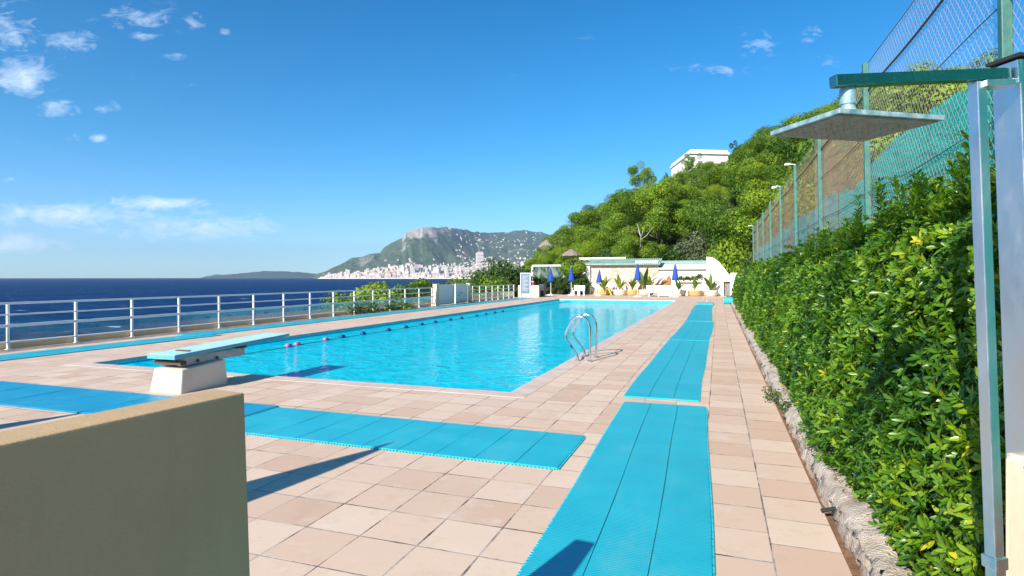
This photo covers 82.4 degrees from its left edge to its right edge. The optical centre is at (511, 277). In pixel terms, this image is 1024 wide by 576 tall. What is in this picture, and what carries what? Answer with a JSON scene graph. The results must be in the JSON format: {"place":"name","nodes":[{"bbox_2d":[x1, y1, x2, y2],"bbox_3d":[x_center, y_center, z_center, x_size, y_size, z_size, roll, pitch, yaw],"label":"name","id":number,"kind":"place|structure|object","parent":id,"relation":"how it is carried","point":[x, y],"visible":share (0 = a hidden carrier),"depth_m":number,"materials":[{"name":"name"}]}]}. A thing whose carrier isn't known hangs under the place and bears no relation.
{"place":"outdoors","nodes":[
{"label":"outdoors","id":0,"kind":"place"},
{"bbox_2d":[0,389,249,575],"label":"parapet wall","id":1,"kind":"structure","parent":0,"point":[156,488],"depth_m":1.37,"materials":[{"name":"beige paint"}]},
{"bbox_2d":[0,278,465,341],"bbox_3d":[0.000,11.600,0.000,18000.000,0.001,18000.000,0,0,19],"label":"sea","id":2,"kind":"structure","parent":0,"point":[30,289],"depth_m":351.49,"materials":[{"name":"liquid"}]},
{"bbox_2d":[318,278,470,278],"bbox_3d":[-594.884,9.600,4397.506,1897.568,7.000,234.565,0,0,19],"label":"harbour wall","id":3,"kind":"structure","parent":2,"relation":"in","point":[389,278],"depth_m":4523.59,"materials":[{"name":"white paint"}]},
{"bbox_2d":[203,271,315,277],"bbox_3d":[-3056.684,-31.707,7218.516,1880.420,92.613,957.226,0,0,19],"label":"headland","id":4,"kind":"structure","parent":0,"point":[274,274],"depth_m":7043.17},
{"bbox_2d":[0,294,851,575],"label":"pool deck","id":5,"kind":"structure","parent":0,"point":[319,509],"depth_m":4.87,"materials":[{"name":"tile"}]},
{"bbox_2d":[0,334,219,360],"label":"pool mat","id":6,"kind":"object","parent":5,"relation":"on","point":[14,356],"visible":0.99,"depth_m":13.17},
{"bbox_2d":[0,381,277,416],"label":"pool mat","id":7,"kind":"object","parent":5,"relation":"on","point":[59,398],"visible":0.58,"depth_m":7.62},
{"bbox_2d":[0,287,433,349],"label":"sea railing","id":8,"kind":"object","parent":5,"relation":"on","point":[239,317],"visible":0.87,"depth_m":18.44,"materials":[{"name":"metal"}]},
{"bbox_2d":[147,333,289,393],"bbox_3d":[-4.439,1.291,9.103,0.577,0.638,2.270,0,0,19],"label":"diving board","id":9,"kind":"object","parent":5,"relation":"on","point":[192,368],"visible":1,"depth_m":8.34,"materials":[{"name":"paint"}]},
{"bbox_2d":[176,298,528,334],"bbox_3d":[-3.838,1.587,30.454,0.918,0.017,30.526,0,0,19],"label":"pool mat","id":10,"kind":"object","parent":5,"relation":"on","point":[292,323],"visible":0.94,"depth_m":21.38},
{"bbox_2d":[64,299,680,397],"bbox_3d":[1.720,1.748,25.507,8.860,0.304,34.540,0,0,19],"label":"pool coping","id":11,"kind":"object","parent":5,"relation":"on","point":[530,387],"visible":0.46,"depth_m":10.34,"materials":[{"name":"stone"}]},
{"bbox_2d":[109,300,673,364],"bbox_3d":[1.720,2.475,25.507,8.256,1.650,33.936,0,0,19],"label":"pool basin","id":12,"kind":"object","parent":5,"relation":"in","point":[131,361],"visible":0.08,"depth_m":19.20,"materials":[{"name":"tile"}]},
{"bbox_2d":[120,300,671,391],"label":"pool water","id":13,"kind":"structure","parent":12,"relation":"in","point":[508,350],"depth_m":13.75,"materials":[{"name":"liquid"}]},
{"bbox_2d":[245,301,567,353],"bbox_3d":[-1.117,1.670,26.633,0.221,0.124,31.501,0,0,19],"label":"lane rope","id":14,"kind":"object","parent":13,"relation":"on","point":[341,336],"visible":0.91,"depth_m":17.26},
{"bbox_2d":[245,407,584,469],"bbox_3d":[-1.232,1.588,5.983,3.816,0.016,1.076,0,0,20],"label":"pool mat","id":15,"kind":"object","parent":5,"relation":"on","point":[541,449],"visible":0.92,"depth_m":5.81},
{"bbox_2d":[433,283,470,305],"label":"white gate","id":16,"kind":"structure","parent":5,"relation":"on","point":[443,294],"depth_m":34.36,"materials":[{"name":"metal"}]},
{"bbox_2d":[471,284,514,301],"bbox_3d":[-1.325,1.202,41.284,0.375,1.295,8.400,0,0,19],"label":"sea railing","id":17,"kind":"object","parent":5,"relation":"on","point":[486,296],"visible":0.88,"depth_m":40.78,"materials":[{"name":"metal"}]},
{"bbox_2d":[520,273,530,296],"bbox_3d":[1.084,0.626,46.806,0.854,1.948,0.100,0,0,19],"label":"notice board","id":18,"kind":"object","parent":5,"relation":"on","point":[525,282],"visible":0.96,"depth_m":46.78,"materials":[{"name":"white paint"}]},
{"bbox_2d":[518,285,539,296],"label":"cream pier","id":19,"kind":"structure","parent":5,"relation":"on","point":[535,290],"depth_m":46.70,"materials":[{"name":"paint"}]},
{"bbox_2d":[534,284,546,295],"bbox_3d":[2.214,1.060,48.057,1.160,0.980,0.820,0,0,19],"label":"waste bin","id":20,"kind":"object","parent":5,"relation":"on","point":[542,289],"visible":0.5,"depth_m":47.63,"materials":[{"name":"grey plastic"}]},
{"bbox_2d":[532,276,590,294],"bbox_3d":[4.540,0.828,54.614,5.799,1.826,1.221,0,0,19],"label":"hedge","id":21,"kind":"object","parent":5,"relation":"on","point":[559,285],"visible":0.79,"depth_m":54.25,"materials":[{"name":"green plant"}]},
{"bbox_2d":[560,257,587,278],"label":"clipped tree","id":22,"kind":"object","parent":5,"relation":"on","point":[578,267],"visible":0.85,"depth_m":53.68,"materials":[{"name":"green plant"}]},
{"bbox_2d":[564,314,598,361],"bbox_3d":[1.321,1.603,11.451,0.644,1.745,0.718,0,0,19],"label":"pool ladder","id":23,"kind":"object","parent":5,"relation":"attached to","point":[573,335],"visible":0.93,"depth_m":11.21,"materials":[{"name":"silver metal"}]},
{"bbox_2d":[594,276,610,294],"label":"potted plant","id":24,"kind":"object","parent":5,"relation":"on","point":[604,283],"visible":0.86,"depth_m":51.70,"materials":[{"name":"green plant"}]},
{"bbox_2d":[516,401,714,575],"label":"pool mat","id":25,"kind":"object","parent":5,"relation":"on","point":[570,540],"visible":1,"depth_m":4.03,"materials":[{"name":"rubber"}]},
{"bbox_2d":[613,275,626,295],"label":"potted plant","id":26,"kind":"object","parent":5,"relation":"on","point":[619,292],"visible":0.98,"depth_m":51.16,"materials":[{"name":"green plant"}]},
{"bbox_2d":[585,258,661,294],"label":"stone pavilion","id":27,"kind":"structure","parent":5,"relation":"on","point":[623,269],"depth_m":53.66,"materials":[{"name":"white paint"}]},
{"bbox_2d":[623,279,638,295],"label":"potted plant","id":28,"kind":"object","parent":5,"relation":"on","point":[632,292],"visible":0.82,"depth_m":51.08,"materials":[{"name":"green plant"}]},
{"bbox_2d":[633,263,641,296],"bbox_3d":[10.253,0.212,47.739,0.705,2.776,0.705,0,0,-15],"label":"closed parasol","id":29,"kind":"object","parent":5,"relation":"on","point":[637,277],"visible":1,"depth_m":47.61,"materials":[{"name":"blue fabric"}]},
{"bbox_2d":[638,268,663,295],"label":"potted plant","id":30,"kind":"object","parent":5,"relation":"on","point":[643,281],"visible":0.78,"depth_m":51.19,"materials":[{"name":"green plant"}]},
{"bbox_2d":[646,285,670,296],"bbox_3d":[12.016,1.141,47.784,2.002,0.918,0.800,0,0,19],"label":"white table","id":31,"kind":"object","parent":5,"relation":"on","point":[658,289],"visible":0.98,"depth_m":47.47,"materials":[{"name":"plastic"}]},
{"bbox_2d":[623,340,708,401],"bbox_3d":[3.175,1.588,11.139,1.026,0.016,7.426,0,0,19],"label":"pool mat","id":32,"kind":"object","parent":5,"relation":"on","point":[667,370],"visible":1,"depth_m":9.51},
{"bbox_2d":[671,264,679,296],"bbox_3d":[13.215,0.217,47.352,0.702,2.766,0.703,0,0,-8],"label":"closed parasol","id":33,"kind":"object","parent":5,"relation":"on","point":[675,275],"visible":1,"depth_m":47.20,"materials":[{"name":"blue fabric"}]},
{"bbox_2d":[671,280,685,295],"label":"potted plant","id":34,"kind":"object","parent":5,"relation":"on","point":[678,292],"visible":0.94,"depth_m":49.43,"materials":[{"name":"green plant"}]},
{"bbox_2d":[657,260,705,295],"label":"white annexe","id":35,"kind":"structure","parent":5,"relation":"on","point":[688,268],"depth_m":51.86,"materials":[{"name":"paint"}]},
{"bbox_2d":[661,276,670,285],"bbox_3d":[13.675,0.293,52.022,0.842,0.912,0.120,0,0,19],"label":"brown panel","id":36,"kind":"object","parent":35,"relation":"attached to","point":[666,282],"visible":0.92,"depth_m":51.94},
{"bbox_2d":[678,273,702,281],"bbox_3d":[15.598,0.037,51.242,2.292,0.797,0.532,0,0,19],"label":"wall planter","id":37,"kind":"object","parent":35,"relation":"attached to","point":[686,279],"visible":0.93,"depth_m":51.18,"materials":[{"name":"green plant"}]},
{"bbox_2d":[668,321,713,340],"bbox_3d":[5.575,1.588,17.804,1.014,0.016,6.626,0,0,20],"label":"pool mat","id":38,"kind":"object","parent":5,"relation":"on","point":[695,330],"visible":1,"depth_m":17.03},
{"bbox_2d":[687,275,701,295],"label":"potted plant","id":39,"kind":"object","parent":5,"relation":"on","point":[694,292],"visible":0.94,"depth_m":49.03,"materials":[{"name":"green plant"}]},
{"bbox_2d":[685,302,713,321],"bbox_3d":[9.196,1.560,28.149,1.078,0.073,15.026,0,0,19],"label":"pool mat","id":40,"kind":"object","parent":5,"relation":"on","point":[701,311],"visible":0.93,"depth_m":25.50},
{"bbox_2d":[703,273,718,295],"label":"potted plant","id":41,"kind":"object","parent":5,"relation":"on","point":[711,286],"visible":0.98,"depth_m":48.86,"materials":[{"name":"green plant"}]},
{"bbox_2d":[706,257,736,295],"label":"swept white wall","id":42,"kind":"structure","parent":5,"relation":"on","point":[715,268],"depth_m":49.60,"materials":[{"name":"paint"}]},
{"bbox_2d":[314,227,550,278],"bbox_3d":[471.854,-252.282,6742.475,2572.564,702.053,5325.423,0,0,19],"label":"mountain","id":43,"kind":"structure","parent":0,"point":[424,246],"depth_m":5352.33,"materials":[{"name":"stone"}]},
{"bbox_2d":[320,234,539,277],"bbox_3d":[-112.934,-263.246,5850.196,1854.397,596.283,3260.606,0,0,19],"label":"city houses","id":44,"kind":"structure","parent":43,"relation":"on","point":[390,275],"depth_m":4638.75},
{"bbox_2d":[476,251,483,273],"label":"tower","id":45,"kind":"structure","parent":43,"relation":"on","point":[479,258],"depth_m":4502.21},
{"bbox_2d":[0,0,1023,277],"label":"sky","id":46,"kind":"structure","parent":0,"point":[139,138],"materials":[{"name":"blue"}]},
{"bbox_2d":[448,170,801,293],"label":"hillside","id":47,"kind":"structure","parent":0,"point":[661,241],"depth_m":86.03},
{"bbox_2d":[522,257,555,271],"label":"pine tree","id":48,"kind":"object","parent":47,"relation":"on","point":[534,261],"visible":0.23,"depth_m":129.14,"materials":[{"name":"green plant"}]},
{"bbox_2d":[538,257,556,273],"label":"pine tree","id":49,"kind":"object","parent":47,"relation":"on","point":[545,263],"visible":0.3,"depth_m":121.52,"materials":[{"name":"green plant"}]},
{"bbox_2d":[535,247,564,270],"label":"pine tree","id":50,"kind":"object","parent":47,"relation":"on","point":[547,258],"visible":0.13,"depth_m":109.16,"materials":[{"name":"green plant"}]},
{"bbox_2d":[535,244,566,260],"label":"pine tree","id":51,"kind":"object","parent":47,"relation":"on","point":[549,250],"visible":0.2,"depth_m":131.92,"materials":[{"name":"green plant"}]},
{"bbox_2d":[547,221,583,246],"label":"pine tree","id":52,"kind":"object","parent":47,"relation":"on","point":[562,237],"visible":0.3,"depth_m":117.83,"materials":[{"name":"green plant"}]},
{"bbox_2d":[553,241,587,263],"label":"pine tree","id":53,"kind":"object","parent":47,"relation":"on","point":[559,260],"visible":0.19,"depth_m":99.55,"materials":[{"name":"green plant"}]},
{"bbox_2d":[561,249,580,256],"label":"thatched parasol","id":54,"kind":"object","parent":47,"relation":"on","point":[571,253],"visible":0.92,"depth_m":79.28,"materials":[{"name":"beige plant"}]},
{"bbox_2d":[570,240,609,260],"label":"pine tree","id":55,"kind":"object","parent":47,"relation":"on","point":[581,248],"visible":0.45,"depth_m":80.65,"materials":[{"name":"green plant"}]},
{"bbox_2d":[566,202,621,251],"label":"pine tree","id":56,"kind":"object","parent":47,"relation":"on","point":[583,218],"visible":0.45,"depth_m":94.44,"materials":[{"name":"green plant"}]},
{"bbox_2d":[582,204,606,226],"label":"pine tree","id":57,"kind":"object","parent":47,"relation":"on","point":[589,207],"visible":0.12,"depth_m":116.26,"materials":[{"name":"green plant"}]},
{"bbox_2d":[579,257,627,273],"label":"flat roof block","id":58,"kind":"structure","parent":47,"relation":"on","point":[603,258],"depth_m":61.98,"materials":[{"name":"white paint"}]},
{"bbox_2d":[579,219,645,250],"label":"pine tree","id":59,"kind":"object","parent":47,"relation":"on","point":[604,236],"visible":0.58,"depth_m":78.21,"materials":[{"name":"green plant"}]},
{"bbox_2d":[603,191,628,216],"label":"pine tree","id":60,"kind":"object","parent":47,"relation":"on","point":[611,200],"visible":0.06,"depth_m":103.22,"materials":[{"name":"green plant"}]},
{"bbox_2d":[597,241,666,258],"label":"bush","id":61,"kind":"object","parent":47,"relation":"on","point":[607,250],"visible":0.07,"depth_m":72.56,"materials":[{"name":"green plant"}]},
{"bbox_2d":[609,234,667,258],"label":"pine tree","id":62,"kind":"object","parent":47,"relation":"on","point":[628,246],"visible":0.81,"depth_m":64.98,"materials":[{"name":"green plant"}]},
{"bbox_2d":[627,161,656,188],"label":"pine tree","id":63,"kind":"object","parent":47,"relation":"on","point":[646,172],"visible":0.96,"depth_m":155.46,"materials":[{"name":"green plant"}]},
{"bbox_2d":[605,183,710,252],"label":"pine tree","id":64,"kind":"object","parent":47,"relation":"on","point":[658,221],"visible":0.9,"depth_m":71.21,"materials":[{"name":"green plant"}]},
{"bbox_2d":[621,179,701,235],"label":"pine tree","id":65,"kind":"object","parent":47,"relation":"on","point":[684,191],"visible":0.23,"depth_m":82.52,"materials":[{"name":"green plant"}]},
{"bbox_2d":[635,191,695,245],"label":"pine tree","id":66,"kind":"object","parent":47,"relation":"on","point":[683,201],"visible":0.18,"depth_m":75.69,"materials":[{"name":"green plant"}]},
{"bbox_2d":[658,245,691,260],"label":"bush","id":67,"kind":"object","parent":47,"relation":"on","point":[669,254],"visible":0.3,"depth_m":67.14,"materials":[{"name":"green plant"}]},
{"bbox_2d":[660,228,703,249],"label":"bush","id":68,"kind":"object","parent":47,"relation":"on","point":[670,241],"visible":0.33,"depth_m":75.35,"materials":[{"name":"green plant"}]},
{"bbox_2d":[664,171,702,192],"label":"pine tree","id":69,"kind":"object","parent":47,"relation":"on","point":[680,176],"visible":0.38,"depth_m":114.69,"materials":[{"name":"green plant"}]},
{"bbox_2d":[681,152,705,181],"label":"pine tree","id":70,"kind":"object","parent":47,"relation":"on","point":[686,163],"visible":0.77,"depth_m":124.61,"materials":[{"name":"green plant"}]},
{"bbox_2d":[672,203,716,237],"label":"pine tree","id":71,"kind":"object","parent":47,"relation":"on","point":[684,219],"visible":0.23,"depth_m":72.49,"materials":[{"name":"green plant"}]},
{"bbox_2d":[673,230,726,260],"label":"olive tree","id":72,"kind":"object","parent":47,"relation":"on","point":[700,244],"visible":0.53,"depth_m":63.02,"materials":[{"name":"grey plant"}]},
{"bbox_2d":[670,149,729,182],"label":"hilltop villa","id":73,"kind":"object","parent":47,"relation":"on","point":[718,156],"visible":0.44,"depth_m":135.69,"materials":[{"name":"white paint"}]},
{"bbox_2d":[684,161,733,189],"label":"pine tree","id":74,"kind":"object","parent":47,"relation":"on","point":[712,173],"visible":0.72,"depth_m":101.27,"materials":[{"name":"green plant"}]},
{"bbox_2d":[689,190,729,211],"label":"pine tree","id":75,"kind":"object","parent":47,"relation":"on","point":[714,194],"visible":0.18,"depth_m":82.19,"materials":[{"name":"green plant"}]},
{"bbox_2d":[697,184,729,201],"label":"pine tree","id":76,"kind":"object","parent":47,"relation":"on","point":[715,188],"visible":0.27,"depth_m":93.71,"materials":[{"name":"green plant"}]},
{"bbox_2d":[705,232,755,287],"bbox_3d":[19.835,-0.291,53.557,5.196,7.501,6.816,0,0,-4],"label":"bush","id":77,"kind":"object","parent":47,"relation":"on","point":[727,259],"visible":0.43,"depth_m":51.29,"materials":[{"name":"green plant"}]},
{"bbox_2d":[726,188,749,210],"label":"broadleaf tree","id":78,"kind":"object","parent":47,"relation":"on","point":[733,201],"visible":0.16,"depth_m":79.62,"materials":[{"name":"green plant"}]},
{"bbox_2d":[680,175,799,252],"bbox_3d":[24.931,-3.529,55.969,16.636,11.582,11.446,0,0,21],"label":"pine tree","id":79,"kind":"object","parent":47,"relation":"on","point":[716,224],"visible":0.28,"depth_m":54.73,"materials":[{"name":"green plant"}]},
{"bbox_2d":[731,138,755,165],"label":"pine tree","id":80,"kind":"object","parent":47,"relation":"on","point":[742,151],"visible":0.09,"depth_m":93.22,"materials":[{"name":"green plant"}]},
{"bbox_2d":[720,188,790,255],"bbox_3d":[25.066,-2.904,52.660,14.405,10.438,9.188,0,0,-25],"label":"pine tree","id":81,"kind":"object","parent":47,"relation":"on","point":[740,224],"visible":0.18,"depth_m":50.48,"materials":[{"name":"green plant"}]},
{"bbox_2d":[720,151,793,197],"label":"pine tree","id":82,"kind":"object","parent":47,"relation":"on","point":[732,179],"visible":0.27,"depth_m":73.47,"materials":[{"name":"green plant"}]},
{"bbox_2d":[740,129,786,164],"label":"pine tree","id":83,"kind":"object","parent":47,"relation":"on","point":[753,151],"visible":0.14,"depth_m":80.90,"materials":[{"name":"green plant"}]},
{"bbox_2d":[735,153,800,200],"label":"pine tree","id":84,"kind":"object","parent":47,"relation":"on","point":[754,172],"visible":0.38,"depth_m":66.79,"materials":[{"name":"green plant"}]},
{"bbox_2d":[736,166,812,228],"bbox_3d":[25.141,-3.931,46.083,10.092,10.046,12.038,0,0,-18],"label":"pine tree","id":85,"kind":"object","parent":47,"relation":"on","point":[748,195],"visible":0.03,"depth_m":48.42,"materials":[{"name":"green plant"}]},
{"bbox_2d":[749,112,812,153],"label":"pine tree","id":86,"kind":"object","parent":47,"relation":"on","point":[763,137],"visible":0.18,"depth_m":78.19,"materials":[{"name":"green plant"}]},
{"bbox_2d":[764,137,813,180],"bbox_3d":[30.321,-9.036,54.925,11.984,10.845,9.726,0,0,41],"label":"pine tree","id":87,"kind":"object","parent":47,"relation":"on","point":[776,167],"visible":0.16,"depth_m":56.85,"materials":[{"name":"green plant"}]},
{"bbox_2d":[763,110,820,160],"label":"pine tree","id":88,"kind":"object","parent":47,"relation":"on","point":[796,119],"visible":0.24,"depth_m":70.46,"materials":[{"name":"green plant"}]},
{"bbox_2d":[776,83,969,214],"bbox_3d":[16.954,-3.012,24.067,11.723,11.008,9.515,0,0,34],"label":"pine tree","id":89,"kind":"object","parent":47,"relation":"on","point":[809,142],"visible":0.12,"depth_m":24.13,"materials":[{"name":"green plant"}]},
{"bbox_2d":[837,60,975,110],"bbox_3d":[29.922,-10.909,44.065,10.153,8.748,11.520,0,0,-41],"label":"pine tree","id":90,"kind":"object","parent":47,"relation":"on","point":[877,103],"visible":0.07,"depth_m":42.13,"materials":[{"name":"green plant"}]},
{"bbox_2d":[878,48,1014,110],"bbox_3d":[26.890,-8.411,32.811,7.192,7.913,10.454,0,0,-24],"label":"pine tree","id":91,"kind":"object","parent":47,"relation":"on","point":[985,57],"visible":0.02,"depth_m":32.09,"materials":[{"name":"green plant"}]},
{"bbox_2d":[727,295,926,575],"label":"soil bed","id":92,"kind":"object","parent":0,"point":[852,564],"visible":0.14,"depth_m":4.05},
{"bbox_2d":[737,253,754,267],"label":"broadleaf tree","id":93,"kind":"object","parent":92,"relation":"on","point":[745,261],"visible":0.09,"depth_m":40.74,"materials":[{"name":"green plant"}]},
{"bbox_2d":[762,385,783,405],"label":"weed","id":94,"kind":"object","parent":92,"relation":"on","point":[775,392],"visible":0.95,"depth_m":7.46,"materials":[{"name":"green plant"}]},
{"bbox_2d":[775,398,796,419],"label":"weed","id":95,"kind":"object","parent":92,"relation":"on","point":[784,404],"visible":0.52,"depth_m":6.71,"materials":[{"name":"green plant"}]},
{"bbox_2d":[731,302,913,575],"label":"stone kerb","id":96,"kind":"structure","parent":92,"relation":"on","point":[865,545],"depth_m":3.87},
{"bbox_2d":[731,130,1005,575],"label":"clipped hedge","id":97,"kind":"object","parent":92,"relation":"on","point":[866,339],"visible":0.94,"depth_m":3.47,"materials":[{"name":"green plant"}]},
{"bbox_2d":[752,0,1023,261],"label":"court fence","id":98,"kind":"object","parent":92,"relation":"on","point":[842,169],"visible":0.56,"depth_m":6.68,"materials":[{"name":"metal"}]},
{"bbox_2d":[770,59,1021,575],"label":"outdoor shower","id":99,"kind":"object","parent":92,"relation":"on","point":[847,120],"visible":1,"depth_m":2.01,"materials":[{"name":"metal"}]},
{"bbox_2d":[1006,453,1023,575],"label":"plastered pier","id":100,"kind":"structure","parent":92,"relation":"on","point":[1014,512],"depth_m":2.09,"materials":[{"name":"beige paint"}]},
{"bbox_2d":[985,52,1023,467],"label":"steel pillar","id":101,"kind":"structure","parent":100,"relation":"on","point":[1008,105],"depth_m":2.11,"materials":[{"name":"grey metal"}]},
{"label":"coast slope","id":102,"kind":"structure","parent":0,"visible":0},
{"bbox_2d":[320,289,399,314],"bbox_3d":[-7.060,1.953,27.208,3.197,2.858,4.544,0,0,19],"label":"bush","id":103,"kind":"object","parent":102,"relation":"on","point":[345,299],"visible":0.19,"depth_m":26.00,"materials":[{"name":"green plant"}]},
{"bbox_2d":[349,281,406,300],"bbox_3d":[-7.270,2.079,32.845,4.765,3.772,4.210,0,0,23],"label":"bush","id":104,"kind":"object","parent":102,"relation":"on","point":[382,285],"visible":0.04,"depth_m":31.89,"materials":[{"name":"green plant"}]},
{"bbox_2d":[349,285,416,310],"bbox_3d":[-6.835,2.028,29.976,4.864,3.341,3.465,0,0,56],"label":"bush","id":105,"kind":"object","parent":102,"relation":"on","point":[378,292],"visible":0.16,"depth_m":28.73,"materials":[{"name":"green plant"}]},
{"bbox_2d":[393,280,432,305],"bbox_3d":[-6.102,2.043,35.048,3.376,3.741,3.981,0,0,-24],"label":"bush","id":106,"kind":"object","parent":102,"relation":"on","point":[418,285],"visible":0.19,"depth_m":34.74,"materials":[{"name":"green plant"}]},
{"bbox_2d":[393,278,464,304],"bbox_3d":[-5.265,1.953,37.038,5.632,3.868,4.013,0,0,12],"label":"bush","id":107,"kind":"object","parent":102,"relation":"on","point":[416,282],"visible":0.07,"depth_m":37.57,"materials":[{"name":"green plant"}]},
{"bbox_2d":[446,273,516,302],"bbox_3d":[-3.144,1.747,47.843,6.816,4.286,4.796,0,0,22],"label":"bush","id":108,"kind":"object","parent":102,"relation":"on","point":[500,280],"visible":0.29,"depth_m":46.77,"materials":[{"name":"green plant"}]},
{"bbox_2d":[460,266,519,296],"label":"broadleaf tree","id":109,"kind":"object","parent":102,"relation":"on","point":[494,271],"visible":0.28,"depth_m":51.66,"materials":[{"name":"green plant"}]},
{"bbox_2d":[481,257,536,296],"bbox_3d":[-0.566,2.028,54.268,6.686,7.855,6.520,0,0,-36],"label":"broadleaf tree","id":110,"kind":"object","parent":102,"relation":"on","point":[513,271],"visible":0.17,"depth_m":53.15,"materials":[{"name":"green plant"}]},
{"bbox_2d":[488,263,548,277],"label":"pine tree","id":111,"kind":"object","parent":102,"relation":"on","point":[541,274],"visible":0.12,"depth_m":75.55,"materials":[{"name":"green plant"}]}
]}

